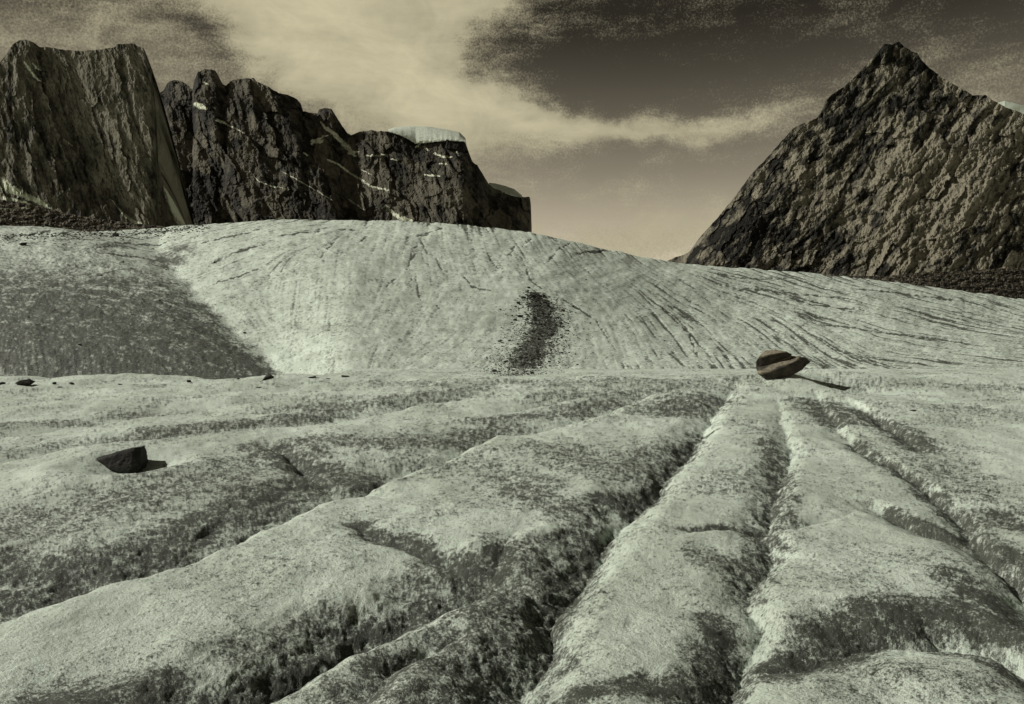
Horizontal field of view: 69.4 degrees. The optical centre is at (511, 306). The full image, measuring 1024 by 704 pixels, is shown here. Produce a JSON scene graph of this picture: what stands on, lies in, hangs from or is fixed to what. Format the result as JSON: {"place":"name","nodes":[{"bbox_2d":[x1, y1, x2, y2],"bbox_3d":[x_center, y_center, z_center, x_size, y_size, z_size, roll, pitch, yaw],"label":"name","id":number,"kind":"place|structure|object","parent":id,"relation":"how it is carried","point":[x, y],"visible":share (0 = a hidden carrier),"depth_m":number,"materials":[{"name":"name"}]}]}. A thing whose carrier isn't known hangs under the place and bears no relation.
{"place":"outdoors","nodes":[
{"label":"outdoors","id":0,"kind":"place"},
{"bbox_2d":[0,40,194,226],"bbox_3d":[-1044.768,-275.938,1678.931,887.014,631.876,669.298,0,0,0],"label":"mountain","id":1,"kind":"structure","parent":0,"point":[87,133],"depth_m":1566.46,"materials":[{"name":"stone"}]},
{"bbox_2d":[0,225,210,245],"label":"moraine gravel","id":2,"kind":"structure","parent":0,"point":[24,235],"depth_m":153.47,"materials":[{"name":"grey gravel"}]},
{"bbox_2d":[160,69,531,231],"bbox_3d":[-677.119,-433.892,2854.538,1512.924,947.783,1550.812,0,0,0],"label":"mountain","id":3,"kind":"structure","parent":0,"point":[249,150],"depth_m":2582.20,"materials":[{"name":"grey stone"}]},
{"bbox_2d":[0,219,1023,703],"bbox_3d":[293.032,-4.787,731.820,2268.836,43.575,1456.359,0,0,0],"label":"glacier","id":4,"kind":"object","parent":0,"point":[408,509],"visible":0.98,"depth_m":12.58,"materials":[{"name":"white ice"}]},
{"bbox_2d":[16,379,34,385],"bbox_3d":[-18.023,2.834,27.383,0.530,0.333,0.639,0,0,-9],"label":"stone","id":5,"kind":"object","parent":4,"relation":"on","point":[27,382],"visible":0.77,"depth_m":27.16,"materials":[{"name":"grey stone"}]},
{"bbox_2d":[0,199,165,231],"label":"moraine","id":6,"kind":"structure","parent":4,"relation":"on","point":[13,213],"depth_m":443.74,"materials":[{"name":"grey gravel"}]},
{"bbox_2d":[96,446,147,473],"bbox_3d":[-7.177,2.798,13.630,0.857,0.467,0.673,0,0,0],"label":"pointed rock","id":7,"kind":"object","parent":4,"relation":"on","point":[131,460],"visible":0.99,"depth_m":13.42,"materials":[{"name":"black stone"}]},
{"bbox_2d":[1,252,273,374],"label":"slope gravel","id":8,"kind":"structure","parent":4,"relation":"on","point":[118,326],"depth_m":49.30,"materials":[{"name":"grey gravel"}]},
{"bbox_2d":[262,374,273,380],"bbox_3d":[-9.522,2.722,28.817,0.448,0.231,0.431,-13,2,-5],"label":"stone","id":9,"kind":"object","parent":4,"relation":"on","point":[268,376],"visible":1,"depth_m":28.73,"materials":[{"name":"grey stone"}]},
{"bbox_2d":[466,292,590,375],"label":"debris gravel","id":10,"kind":"structure","parent":4,"relation":"on","point":[539,328],"depth_m":60.67,"materials":[{"name":"grey gravel"}]},
{"bbox_2d":[756,350,809,378],"bbox_3d":[10.352,2.209,28.440,2.033,1.103,1.462,0,0,0],"label":"boulder","id":11,"kind":"object","parent":4,"relation":"on","point":[773,364],"visible":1,"depth_m":28.00,"materials":[{"name":"stone"}]},
{"bbox_2d":[826,268,1023,298],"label":"moraine","id":12,"kind":"structure","parent":4,"relation":"on","point":[1007,282],"depth_m":587.69,"materials":[{"name":"grey gravel"}]},
{"bbox_2d":[0,0,1023,260],"label":"sky","id":13,"kind":"structure","parent":0,"point":[630,127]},
{"bbox_2d":[668,42,1023,275],"bbox_3d":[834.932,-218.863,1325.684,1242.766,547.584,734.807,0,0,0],"label":"mountain","id":14,"kind":"structure","parent":0,"point":[897,158],"depth_m":1240.64,"materials":[{"name":"grey stone"}]},
{"bbox_2d":[998,101,1023,113],"bbox_3d":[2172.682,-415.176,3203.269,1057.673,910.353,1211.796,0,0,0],"label":"snow dome","id":15,"kind":"structure","parent":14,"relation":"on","point":[1014,106],"depth_m":3104.29,"materials":[{"name":"white snow"}]}
]}

